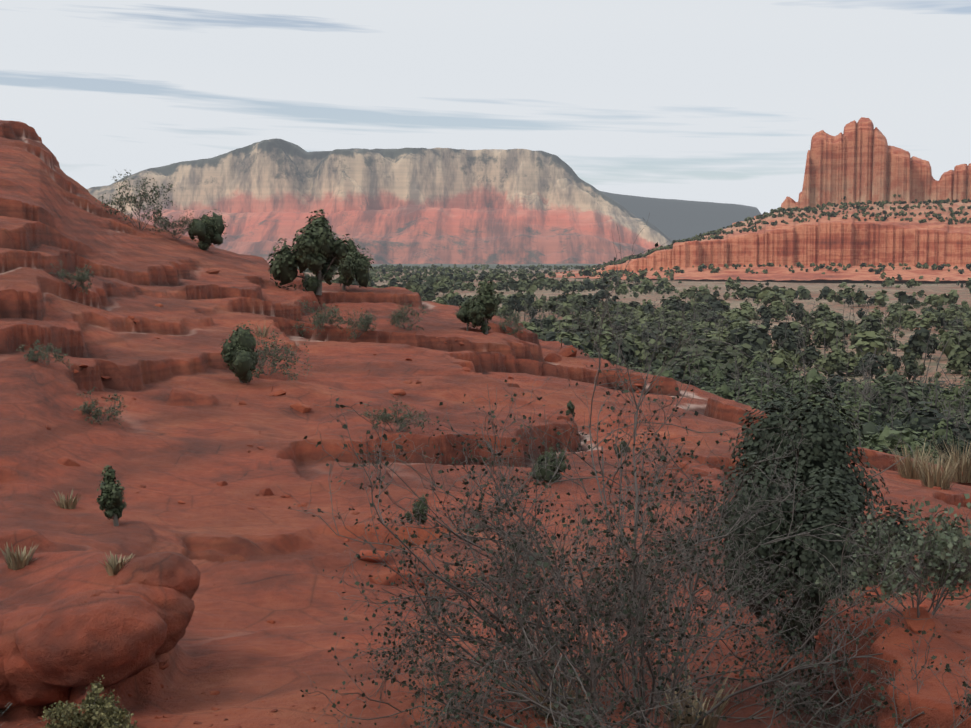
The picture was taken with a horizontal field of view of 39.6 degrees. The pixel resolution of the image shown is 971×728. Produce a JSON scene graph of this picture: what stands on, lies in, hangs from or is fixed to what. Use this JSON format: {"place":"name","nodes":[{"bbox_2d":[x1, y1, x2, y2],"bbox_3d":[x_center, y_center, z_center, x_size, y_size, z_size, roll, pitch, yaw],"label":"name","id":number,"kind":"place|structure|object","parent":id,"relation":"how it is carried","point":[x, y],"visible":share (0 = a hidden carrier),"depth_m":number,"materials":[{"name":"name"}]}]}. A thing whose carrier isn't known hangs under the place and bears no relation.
{"place":"outdoors","nodes":[
{"label":"outdoors","id":0,"kind":"place"},
{"bbox_2d":[87,138,760,263],"bbox_3d":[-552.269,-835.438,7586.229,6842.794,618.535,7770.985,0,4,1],"label":"mesa mountain","id":1,"kind":"structure","parent":0,"point":[444,206],"depth_m":5249.99,"materials":[{"name":"beige stone"}]},
{"bbox_2d":[0,120,970,727],"bbox_3d":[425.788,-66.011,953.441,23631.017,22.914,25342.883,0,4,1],"label":"ground","id":2,"kind":"structure","parent":0,"point":[264,560],"depth_m":15.93,"materials":[{"name":"red stone"}]},
{"bbox_2d":[16,339,72,370],"bbox_3d":[-5.813,-0.113,17.652,0.614,0.430,0.614,3,5,34],"label":"shrub","id":3,"kind":"object","parent":2,"relation":"on","point":[31,354],"visible":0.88,"depth_m":17.61,"materials":[{"name":"green plant"}]},
{"bbox_2d":[49,259,94,293],"bbox_3d":[-7.479,-1.572,24.379,0.788,0.636,0.731,0,4,1],"label":"shrub","id":4,"kind":"object","parent":2,"relation":"on","point":[80,278],"visible":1,"depth_m":24.28,"materials":[{"name":"green plant"}]},
{"bbox_2d":[40,675,137,727],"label":"shrub","id":5,"kind":"object","parent":2,"relation":"on","point":[98,710],"visible":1,"depth_m":5.46,"materials":[{"name":"green plant"}]},
{"bbox_2d":[73,387,127,428],"bbox_3d":[-4.662,0.533,16.240,0.650,0.514,0.587,0,4,1],"label":"shrub","id":6,"kind":"object","parent":2,"relation":"on","point":[86,409],"visible":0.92,"depth_m":16.25,"materials":[{"name":"green plant"}]},
{"bbox_2d":[0,551,200,708],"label":"ledge boulders","id":7,"kind":"object","parent":2,"relation":"on","point":[56,651],"visible":0.98,"depth_m":5.93,"materials":[{"name":"red stone"}]},
{"bbox_2d":[96,465,126,526],"bbox_3d":[-3.216,1.147,11.615,0.266,0.559,0.268,0,4,1],"label":"juniper","id":8,"kind":"object","parent":2,"relation":"on","point":[109,499],"visible":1,"depth_m":11.57,"materials":[{"name":"green plant"}]},
{"bbox_2d":[95,169,176,230],"bbox_3d":[-10.296,-4.757,39.935,2.568,1.982,1.809,-2,5,-26],"label":"shrub","id":9,"kind":"object","parent":2,"relation":"on","point":[144,195],"visible":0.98,"depth_m":39.89,"materials":[{"name":"green plant"}]},
{"bbox_2d":[151,208,200,240],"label":"shrub","id":10,"kind":"object","parent":2,"relation":"on","point":[181,225],"visible":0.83,"depth_m":40.92,"materials":[{"name":"green plant"}]},
{"bbox_2d":[187,209,227,250],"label":"juniper","id":11,"kind":"object","parent":2,"relation":"on","point":[206,231],"visible":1,"depth_m":40.62,"materials":[{"name":"green plant"}]},
{"bbox_2d":[220,321,261,382],"bbox_3d":[-3.852,-0.172,21.101,0.654,1.025,1.241,0,4,1],"label":"juniper","id":12,"kind":"object","parent":2,"relation":"on","point":[240,357],"visible":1,"depth_m":20.92,"materials":[{"name":"green plant"}]},
{"bbox_2d":[253,328,311,380],"bbox_3d":[-3.651,-0.115,22.932,1.570,1.044,1.143,0,4,1],"label":"shrub","id":13,"kind":"object","parent":2,"relation":"on","point":[273,360],"visible":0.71,"depth_m":22.79,"materials":[{"name":"green plant"}]},
{"bbox_2d":[267,209,350,294],"bbox_3d":[-4.886,-3.088,37.743,2.304,2.531,1.732,-2,5,-26],"label":"juniper","id":14,"kind":"object","parent":2,"relation":"on","point":[319,251],"visible":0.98,"depth_m":37.55,"materials":[{"name":"green plant"}]},
{"bbox_2d":[291,300,343,336],"bbox_3d":[-3.776,-1.029,29.873,1.355,0.923,1.314,0,4,1],"label":"shrub","id":15,"kind":"object","parent":2,"relation":"on","point":[319,319],"visible":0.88,"depth_m":29.72,"materials":[{"name":"green plant"}]},
{"bbox_2d":[336,234,373,289],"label":"juniper","id":16,"kind":"object","parent":2,"relation":"on","point":[355,265],"visible":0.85,"depth_m":41.64,"materials":[{"name":"green plant"}]},
{"bbox_2d":[335,308,377,339],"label":"shrub","id":17,"kind":"object","parent":2,"relation":"on","point":[365,322],"visible":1,"depth_m":29.27,"materials":[{"name":"green plant"}]},
{"bbox_2d":[361,394,434,431],"bbox_3d":[-1.147,0.678,17.465,1.014,0.672,0.663,0,4,1],"label":"shrub","id":18,"kind":"object","parent":2,"relation":"on","point":[382,417],"visible":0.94,"depth_m":17.43,"materials":[{"name":"green plant"}]},
{"bbox_2d":[387,302,432,330],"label":"shrub","id":19,"kind":"object","parent":2,"relation":"on","point":[397,322],"visible":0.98,"depth_m":32.31,"materials":[{"name":"green plant"}]},
{"bbox_2d":[404,494,430,524],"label":"shrub","id":20,"kind":"object","parent":2,"relation":"on","point":[421,504],"visible":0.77,"depth_m":12.85,"materials":[{"name":"green plant"}]},
{"bbox_2d":[423,274,434,286],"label":"shrub","id":21,"kind":"object","parent":2,"relation":"on","point":[430,280],"visible":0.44,"depth_m":651.74,"materials":[{"name":"green plant"}]},
{"bbox_2d":[455,299,481,330],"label":"shrub","id":22,"kind":"object","parent":2,"relation":"on","point":[462,314],"visible":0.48,"depth_m":33.47,"materials":[{"name":"green plant"}]},
{"bbox_2d":[464,277,502,333],"bbox_3d":[-0.056,-1.431,33.415,0.973,1.430,1.033,0,4,1],"label":"juniper","id":23,"kind":"object","parent":2,"relation":"on","point":[484,305],"visible":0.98,"depth_m":33.31,"materials":[{"name":"green plant"}]},
{"bbox_2d":[0,323,970,727],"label":"grass tufts","id":24,"kind":"object","parent":2,"relation":"on","point":[922,469],"visible":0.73,"depth_m":12.42,"materials":[{"name":"green plant"}]},
{"bbox_2d":[0,303,970,727],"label":"pebbles","id":25,"kind":"object","parent":2,"relation":"on","point":[164,717],"visible":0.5,"depth_m":8.91,"materials":[{"name":"red stone"}]},
{"bbox_2d":[57,269,945,669],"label":"loose rocks","id":26,"kind":"object","parent":2,"relation":"on","point":[929,621],"visible":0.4,"depth_m":10.21,"materials":[{"name":"red stone"}]},
{"bbox_2d":[494,310,528,335],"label":"shrub","id":27,"kind":"object","parent":2,"relation":"on","point":[514,323],"visible":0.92,"depth_m":36.07,"materials":[{"name":"green plant"}]},
{"bbox_2d":[531,445,567,482],"bbox_3d":[0.750,1.221,15.888,0.480,0.560,0.349,0,4,1],"label":"shrub","id":28,"kind":"object","parent":2,"relation":"on","point":[542,472],"visible":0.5,"depth_m":15.85,"materials":[{"name":"green plant"}]},
{"bbox_2d":[566,400,574,415],"bbox_3d":[1.341,0.698,21.301,0.150,0.256,0.310,2,5,20],"label":"juniper","id":29,"kind":"object","parent":2,"relation":"on","point":[571,408],"visible":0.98,"depth_m":21.26,"materials":[{"name":"green plant"}]},
{"bbox_2d":[614,440,629,455],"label":"shrub","id":30,"kind":"object","parent":2,"relation":"on","point":[624,449],"visible":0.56,"depth_m":19.11,"materials":[{"name":"green plant"}]},
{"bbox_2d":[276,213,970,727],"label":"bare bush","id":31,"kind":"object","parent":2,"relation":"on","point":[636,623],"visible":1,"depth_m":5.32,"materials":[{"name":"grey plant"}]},
{"bbox_2d":[298,263,970,308],"bbox_3d":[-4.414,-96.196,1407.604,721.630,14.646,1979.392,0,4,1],"label":"forest","id":32,"kind":"object","parent":2,"relation":"on","point":[445,278],"visible":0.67,"depth_m":690.34,"materials":[{"name":"green plant"}]},
{"bbox_2d":[421,293,970,381],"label":"forest","id":33,"kind":"object","parent":2,"relation":"on","point":[752,342],"visible":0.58,"depth_m":241.42,"materials":[{"name":"green plant"}]},
{"bbox_2d":[506,293,970,457],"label":"trees","id":34,"kind":"object","parent":2,"relation":"on","point":[867,387],"visible":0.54,"depth_m":143.02,"materials":[{"name":"green plant"}]},
{"bbox_2d":[545,117,970,281],"bbox_3d":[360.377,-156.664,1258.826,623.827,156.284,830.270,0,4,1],"label":"butte","id":35,"kind":"object","parent":2,"relation":"on","point":[860,160],"visible":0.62,"depth_m":1098.52,"materials":[{"name":"stone"}]},
{"bbox_2d":[586,194,970,273],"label":"shrubs","id":36,"kind":"object","parent":35,"relation":"on","point":[863,208],"visible":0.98,"depth_m":1146.19,"materials":[{"name":"green plant"}]},
{"bbox_2d":[584,347,970,463],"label":"forest","id":37,"kind":"object","parent":2,"relation":"on","point":[914,427],"visible":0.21,"depth_m":126.62,"materials":[{"name":"green plant"}]},
{"bbox_2d":[707,383,926,656],"bbox_3d":[1.795,0.934,7.512,1.226,1.631,1.392,2,5,27],"label":"juniper","id":38,"kind":"object","parent":2,"relation":"on","point":[824,460],"visible":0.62,"depth_m":7.33,"materials":[{"name":"green plant"}]},
{"bbox_2d":[814,494,970,617],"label":"shrub","id":39,"kind":"object","parent":2,"relation":"on","point":[929,540],"visible":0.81,"depth_m":5.70,"materials":[{"name":"green plant"}]},
{"bbox_2d":[844,431,970,469],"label":"forest","id":40,"kind":"object","parent":2,"relation":"on","point":[940,442],"depth_m":88.64,"materials":[{"name":"green plant"}]},
{"bbox_2d":[917,518,970,583],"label":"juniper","id":41,"kind":"object","parent":2,"relation":"on","point":[948,530],"visible":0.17,"depth_m":6.91,"materials":[{"name":"green plant"}]},
{"bbox_2d":[0,0,970,213],"label":"sky","id":42,"kind":"structure","parent":0,"point":[716,101],"materials":[{"name":"white"}]}
]}

